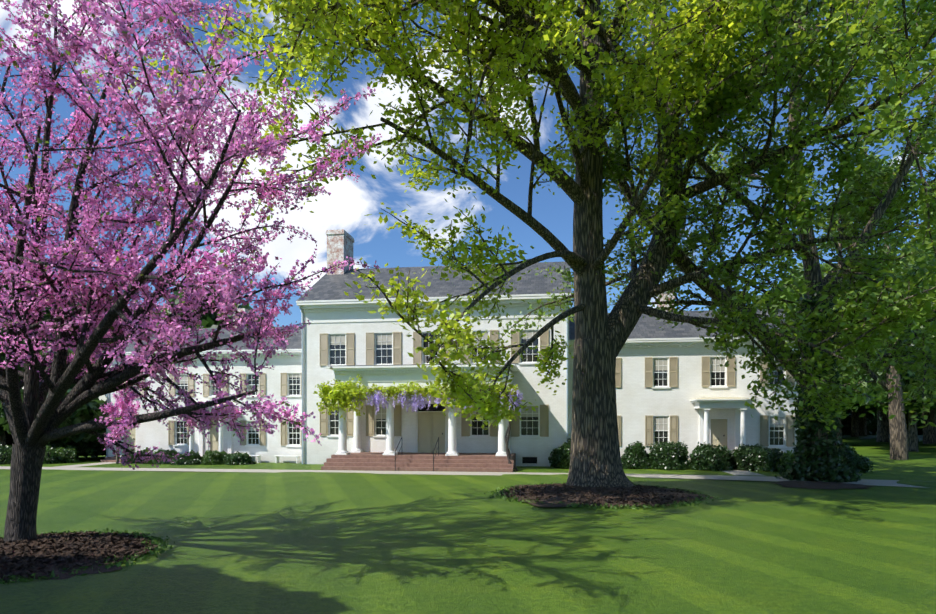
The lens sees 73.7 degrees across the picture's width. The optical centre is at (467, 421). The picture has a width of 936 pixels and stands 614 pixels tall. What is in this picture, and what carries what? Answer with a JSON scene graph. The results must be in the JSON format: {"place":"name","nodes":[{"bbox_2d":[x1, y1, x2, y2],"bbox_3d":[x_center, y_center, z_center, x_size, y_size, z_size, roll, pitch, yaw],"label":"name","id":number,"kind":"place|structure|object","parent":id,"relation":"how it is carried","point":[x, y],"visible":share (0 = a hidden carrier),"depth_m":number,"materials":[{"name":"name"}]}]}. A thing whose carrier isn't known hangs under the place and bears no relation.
{"place":"outdoors","nodes":[
{"label":"outdoors","id":0,"kind":"place"},
{"bbox_2d":[1,317,25,371],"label":"woodland tree","id":1,"kind":"object","parent":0,"point":[2,353],"visible":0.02,"depth_m":44.78,"materials":[{"name":"green plant"}]},
{"bbox_2d":[4,334,39,381],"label":"woodland tree","id":2,"kind":"object","parent":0,"point":[22,342],"depth_m":45.83,"materials":[{"name":"green plant"}]},
{"bbox_2d":[0,272,57,305],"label":"treeline","id":3,"kind":"object","parent":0,"point":[6,287],"depth_m":86.25,"materials":[{"name":"green plant"}]},
{"bbox_2d":[1,384,108,429],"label":"woodland tree","id":4,"kind":"object","parent":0,"point":[77,416],"depth_m":37.25,"materials":[{"name":"green plant"}]},
{"bbox_2d":[40,348,93,373],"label":"woodland tree","id":5,"kind":"object","parent":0,"point":[70,351],"visible":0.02,"depth_m":53.47,"materials":[{"name":"green plant"}]},
{"bbox_2d":[50,438,99,444],"bbox_3d":[-24.364,0.325,39.643,4.191,2.342,4.508,0,0,8],"label":"woodland tree","id":6,"kind":"object","parent":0,"point":[71,440],"visible":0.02,"depth_m":37.88,"materials":[{"name":"green plant"}]},
{"bbox_2d":[19,295,135,348],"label":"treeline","id":7,"kind":"object","parent":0,"point":[47,315],"depth_m":86.76,"materials":[{"name":"green plant"}]},
{"bbox_2d":[161,282,222,320],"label":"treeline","id":8,"kind":"object","parent":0,"point":[177,300],"depth_m":91.58,"materials":[{"name":"green plant"}]},
{"bbox_2d":[165,297,262,328],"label":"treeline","id":9,"kind":"object","parent":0,"point":[217,322],"visible":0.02,"depth_m":91.64,"materials":[{"name":"green plant"}]},
{"bbox_2d":[193,316,263,327],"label":"treeline","id":10,"kind":"object","parent":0,"point":[208,321],"visible":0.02,"depth_m":89.67,"materials":[{"name":"green plant"}]},
{"bbox_2d":[108,296,800,466],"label":"house walls","id":11,"kind":"structure","parent":0,"point":[637,400],"depth_m":33.95,"materials":[{"name":"white paint"}]},
{"bbox_2d":[106,304,567,463],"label":"house downpipes","id":12,"kind":"object","parent":11,"relation":"attached to","point":[303,385],"visible":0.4,"depth_m":35.29,"materials":[{"name":"white metal"}]},
{"bbox_2d":[124,412,726,452],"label":"house doors","id":13,"kind":"structure","parent":11,"relation":"in","point":[431,427],"depth_m":34.49,"materials":[{"name":"beige wood"}]},
{"bbox_2d":[102,261,795,365],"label":"house roof","id":14,"kind":"structure","parent":11,"relation":"on","point":[330,287],"depth_m":35.95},
{"bbox_2d":[233,229,674,327],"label":"house chimneys","id":15,"kind":"object","parent":14,"relation":"on","point":[340,242],"visible":0.42,"depth_m":39.20,"materials":[{"name":"white brick"}]},
{"bbox_2d":[130,333,783,462],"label":"windows","id":16,"kind":"structure","parent":11,"relation":"in","point":[526,427],"depth_m":34.50,"materials":[{"name":"glass"}]},
{"bbox_2d":[123,329,794,446],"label":"window shutters","id":17,"kind":"object","parent":11,"relation":"attached to","point":[673,382],"visible":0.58,"depth_m":34.09,"materials":[{"name":"beige wood"}]},
{"bbox_2d":[217,397,750,406],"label":"house porch hoods","id":18,"kind":"object","parent":11,"relation":"attached to","point":[707,398],"visible":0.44,"depth_m":32.32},
{"bbox_2d":[0,466,927,487],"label":"path","id":19,"kind":"structure","parent":0,"point":[861,481],"depth_m":28.90,"materials":[{"name":"grey concrete"}]},
{"bbox_2d":[0,435,935,613],"bbox_3d":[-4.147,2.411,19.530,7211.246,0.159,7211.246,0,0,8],"label":"lawn","id":20,"kind":"structure","parent":0,"point":[302,543],"depth_m":12.35,"materials":[{"name":"green plant"}]},
{"bbox_2d":[0,431,5,445],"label":"tree trunk","id":21,"kind":"object","parent":20,"relation":"on","point":[2,440],"depth_m":47.91,"materials":[{"name":"brown plant"}]},
{"bbox_2d":[0,424,6,435],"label":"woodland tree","id":22,"kind":"object","parent":20,"relation":"on","point":[1,429],"visible":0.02,"depth_m":45.54,"materials":[{"name":"green plant"}]},
{"bbox_2d":[0,443,11,463],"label":"shrub","id":23,"kind":"object","parent":20,"relation":"on","point":[6,449],"depth_m":35.63,"materials":[{"name":"green plant"}]},
{"bbox_2d":[5,432,13,447],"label":"understory","id":24,"kind":"object","parent":20,"relation":"on","point":[9,440],"visible":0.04,"depth_m":55.38,"materials":[{"name":"green plant"}]},
{"bbox_2d":[0,386,90,434],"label":"woodland tree","id":25,"kind":"object","parent":20,"relation":"on","point":[3,421],"visible":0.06,"depth_m":36.70,"materials":[{"name":"green plant"}]},
{"bbox_2d":[43,443,78,463],"bbox_3d":[-24.316,1.847,36.528,3.168,1.222,2.806,0,0,8],"label":"shrub","id":26,"kind":"object","parent":20,"relation":"on","point":[71,451],"depth_m":36.08,"materials":[{"name":"green plant"}]},
{"bbox_2d":[47,439,105,459],"bbox_3d":[-24.752,0.901,40.109,6.229,3.178,6.305,0,0,8],"label":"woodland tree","id":27,"kind":"object","parent":20,"relation":"on","point":[89,448],"depth_m":38.34,"materials":[{"name":"green plant"}]},
{"bbox_2d":[0,531,157,582],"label":"mulch bed","id":28,"kind":"object","parent":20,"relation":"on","point":[54,542],"visible":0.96,"depth_m":11.05,"materials":[{"name":"brown wood"}]},
{"bbox_2d":[60,414,105,442],"bbox_3d":[-24.147,-0.047,38.861,5.176,2.807,5.112,0,0,8],"label":"woodland tree","id":29,"kind":"object","parent":20,"relation":"on","point":[76,438],"depth_m":37.62,"materials":[{"name":"green plant"}]},
{"bbox_2d":[0,528,174,583],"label":"rim grass","id":30,"kind":"structure","parent":20,"relation":"on","point":[144,555],"depth_m":10.97,"materials":[{"name":"green plant"}]},
{"bbox_2d":[56,462,120,466],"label":"path","id":31,"kind":"structure","parent":20,"relation":"on","point":[89,464],"depth_m":34.90,"materials":[{"name":"grey concrete"}]},
{"bbox_2d":[100,378,141,463],"bbox_3d":[-19.685,-0.107,35.735,2.701,5.239,1.988,0,0,34],"label":"tree","id":32,"kind":"object","parent":20,"relation":"on","point":[119,403],"depth_m":35.53,"materials":[{"name":"pink plant"}]},
{"bbox_2d":[119,449,149,463],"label":"shrub","id":33,"kind":"object","parent":20,"relation":"on","point":[143,451],"visible":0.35,"depth_m":35.78,"materials":[{"name":"green plant"}]},
{"bbox_2d":[145,448,181,463],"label":"shrub","id":34,"kind":"object","parent":20,"relation":"on","point":[168,452],"depth_m":35.70,"materials":[{"name":"green plant"}]},
{"bbox_2d":[169,450,203,464],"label":"shrub","id":35,"kind":"object","parent":20,"relation":"on","point":[193,458],"depth_m":34.91,"materials":[{"name":"green plant"}]},
{"bbox_2d":[0,0,381,541],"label":"redbud tree","id":36,"kind":"object","parent":20,"relation":"on","point":[181,117],"depth_m":10.35,"materials":[{"name":"pink plant"}]},
{"bbox_2d":[199,450,227,464],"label":"shrub","id":37,"kind":"object","parent":20,"relation":"on","point":[212,457],"depth_m":35.01,"materials":[{"name":"green plant"}]},
{"bbox_2d":[222,451,255,464],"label":"shrub","id":38,"kind":"object","parent":20,"relation":"on","point":[239,458],"depth_m":34.88,"materials":[{"name":"green plant"}]},
{"bbox_2d":[101,452,741,471],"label":"house steps","id":39,"kind":"structure","parent":20,"relation":"on","point":[460,462],"depth_m":31.03,"materials":[{"name":"red brick"}]},
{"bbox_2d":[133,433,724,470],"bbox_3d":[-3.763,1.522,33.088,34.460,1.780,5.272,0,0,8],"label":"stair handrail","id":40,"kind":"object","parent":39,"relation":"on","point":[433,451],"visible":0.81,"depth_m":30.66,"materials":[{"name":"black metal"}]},
{"bbox_2d":[189,392,746,455],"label":"house columns","id":41,"kind":"structure","parent":39,"relation":"on","point":[452,439],"depth_m":31.93,"materials":[{"name":"white paint"}]},
{"bbox_2d":[370,391,517,470],"bbox_3d":[-2.338,0.456,31.127,9.700,4.026,0.806,0,0,8],"label":"wisteria vine","id":42,"kind":"object","parent":20,"relation":"on","point":[508,454],"visible":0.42,"depth_m":30.74,"materials":[{"name":"brown plant"}]},
{"bbox_2d":[111,293,797,462],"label":"house trim","id":43,"kind":"structure","parent":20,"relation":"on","point":[334,311],"depth_m":33.66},
{"bbox_2d":[313,374,522,420],"bbox_3d":[-2.519,-1.230,31.274,10.591,2.426,2.255,0,0,8],"label":"wisteria","id":44,"kind":"object","parent":43,"relation":"attached to","point":[335,396],"depth_m":31.37,"materials":[{"name":"green plant"}]},
{"bbox_2d":[59,0,935,487],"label":"tree","id":45,"kind":"object","parent":20,"relation":"on","point":[517,94],"depth_m":17.53,"materials":[{"name":"green plant"}]},
{"bbox_2d":[548,438,570,468],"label":"shrub","id":46,"kind":"object","parent":20,"relation":"on","point":[557,458],"depth_m":32.00,"materials":[{"name":"green plant"}]},
{"bbox_2d":[484,481,717,510],"bbox_3d":[4.289,2.392,20.726,7.455,0.226,7.581,0,0,8],"label":"mulch bed edge","id":47,"kind":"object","parent":20,"relation":"on","point":[684,503],"visible":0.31,"depth_m":18.15,"materials":[{"name":"green plant"}]},
{"bbox_2d":[500,482,713,506],"bbox_3d":[4.510,2.317,20.568,7.158,0.173,6.766,0,0,8],"label":"mulch bed","id":48,"kind":"object","parent":20,"relation":"on","point":[548,502],"visible":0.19,"depth_m":19.20,"materials":[{"name":"brown wood"}]},
{"bbox_2d":[621,441,650,468],"bbox_3d":[8.710,1.721,32.370,2.075,1.462,1.957,0,0,8],"label":"shrub","id":49,"kind":"object","parent":20,"relation":"on","point":[629,458],"depth_m":31.88,"materials":[{"name":"green plant"}]},
{"bbox_2d":[647,440,690,469],"bbox_3d":[10.280,1.681,31.926,2.497,1.527,2.644,0,0,8],"label":"shrub","id":50,"kind":"object","parent":20,"relation":"on","point":[680,453],"depth_m":31.41,"materials":[{"name":"green plant"}]},
{"bbox_2d":[686,442,736,470],"bbox_3d":[12.213,1.725,31.373,2.544,1.435,2.466,0,0,8],"label":"shrub","id":51,"kind":"object","parent":20,"relation":"on","point":[705,452],"depth_m":30.80,"materials":[{"name":"green plant"}]},
{"bbox_2d":[719,470,765,475],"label":"path","id":52,"kind":"structure","parent":20,"relation":"on","point":[738,472],"depth_m":29.42,"materials":[{"name":"grey concrete"}]},
{"bbox_2d":[731,443,782,471],"bbox_3d":[14.311,1.761,30.995,2.749,1.410,2.591,0,0,8],"label":"shrub","id":53,"kind":"object","parent":20,"relation":"on","point":[739,452],"depth_m":30.38,"materials":[{"name":"green plant"}]},
{"bbox_2d":[774,450,795,470],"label":"shrub","id":54,"kind":"object","parent":20,"relation":"on","point":[787,456],"depth_m":30.12,"materials":[{"name":"green plant"}]},
{"bbox_2d":[774,290,862,482],"bbox_3d":[14.422,-1.349,25.812,3.065,8.116,3.080,0,0,8],"label":"ivy","id":55,"kind":"object","parent":20,"relation":"on","point":[832,469],"visible":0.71,"depth_m":25.28,"materials":[{"name":"green plant"}]},
{"bbox_2d":[775,481,873,489],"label":"tree mulch","id":56,"kind":"object","parent":20,"relation":"on","point":[818,485],"visible":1,"depth_m":23.09,"materials":[{"name":"brown wood"}]},
{"bbox_2d":[835,399,842,444],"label":"tree trunk","id":57,"kind":"object","parent":20,"relation":"on","point":[840,434],"depth_m":63.10,"materials":[{"name":"brown plant"}]},
{"bbox_2d":[837,443,873,472],"bbox_3d":[18.219,1.751,30.349,2.486,1.422,2.353,0,0,8],"label":"shrub","id":58,"kind":"object","parent":20,"relation":"on","point":[854,459],"depth_m":29.56,"materials":[{"name":"green plant"}]},
{"bbox_2d":[827,410,889,434],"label":"understory","id":59,"kind":"object","parent":20,"relation":"on","point":[871,426],"visible":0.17,"depth_m":112.09,"materials":[{"name":"green plant"}]},
{"bbox_2d":[786,118,935,459],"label":"tree","id":60,"kind":"object","parent":20,"relation":"on","point":[898,438],"depth_m":39.44,"materials":[{"name":"green plant"}]},
{"bbox_2d":[876,408,888,441],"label":"tree trunk","id":61,"kind":"object","parent":20,"relation":"on","point":[882,434],"depth_m":73.08,"materials":[{"name":"brown plant"}]},
{"bbox_2d":[870,414,922,434],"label":"understory","id":62,"kind":"object","parent":20,"relation":"on","point":[919,424],"visible":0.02,"depth_m":112.92,"materials":[{"name":"green plant"}]},
{"bbox_2d":[905,414,907,433],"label":"tree trunk","id":63,"kind":"object","parent":20,"relation":"on","point":[906,417],"depth_m":86.28,"materials":[{"name":"brown plant"}]},
{"bbox_2d":[908,410,918,451],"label":"tree trunk","id":64,"kind":"object","parent":20,"relation":"on","point":[912,439],"visible":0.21,"depth_m":50.10,"materials":[{"name":"brown plant"}]},
{"bbox_2d":[923,409,935,443],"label":"tree trunk","id":65,"kind":"object","parent":20,"relation":"on","point":[929,433],"depth_m":68.00,"materials":[{"name":"brown plant"}]},
{"bbox_2d":[0,0,935,326],"label":"sky","id":66,"kind":"structure","parent":0,"point":[347,204],"materials":[{"name":"blue"}]},
{"bbox_2d":[177,331,783,430],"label":"house blinds","id":67,"kind":"object","parent":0,"point":[340,340],"visible":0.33,"depth_m":33.73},
{"bbox_2d":[490,0,935,465],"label":"tree","id":68,"kind":"object","parent":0,"point":[899,201],"depth_m":22.30,"materials":[{"name":"green plant"}]},
{"bbox_2d":[752,288,774,307],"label":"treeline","id":69,"kind":"object","parent":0,"point":[759,296],"depth_m":91.15,"materials":[{"name":"green plant"}]},
{"bbox_2d":[609,0,935,432],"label":"shade tree leaves","id":70,"kind":"object","parent":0,"point":[926,306],"visible":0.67,"depth_m":17.61,"materials":[{"name":"green plant"}]},
{"bbox_2d":[795,262,832,281],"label":"tree","id":71,"kind":"object","parent":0,"point":[824,266],"visible":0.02,"depth_m":61.73,"materials":[{"name":"green plant"}]},
{"bbox_2d":[770,269,892,315],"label":"tree","id":72,"kind":"object","parent":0,"point":[785,304],"visible":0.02,"depth_m":61.06,"materials":[{"name":"green plant"}]},
{"bbox_2d":[841,403,872,412],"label":"treeline","id":73,"kind":"object","parent":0,"point":[861,408],"depth_m":97.18,"materials":[{"name":"green plant"}]},
{"bbox_2d":[842,345,902,389],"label":"tree","id":74,"kind":"object","parent":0,"point":[851,364],"visible":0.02,"depth_m":50.37,"materials":[{"name":"green plant"}]},
{"bbox_2d":[835,331,931,379],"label":"tree","id":75,"kind":"object","parent":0,"point":[845,370],"visible":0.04,"depth_m":50.12,"materials":[{"name":"green plant"}]},
{"bbox_2d":[855,359,935,404],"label":"tree","id":76,"kind":"object","parent":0,"point":[906,387],"depth_m":46.41,"materials":[{"name":"green plant"}]},
{"bbox_2d":[867,405,935,417],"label":"treeline","id":77,"kind":"object","parent":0,"point":[874,409],"depth_m":87.29,"materials":[{"name":"green plant"}]},
{"bbox_2d":[871,402,935,412],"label":"tree","id":78,"kind":"object","parent":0,"point":[910,407],"depth_m":47.79,"materials":[{"name":"green plant"}]}
]}

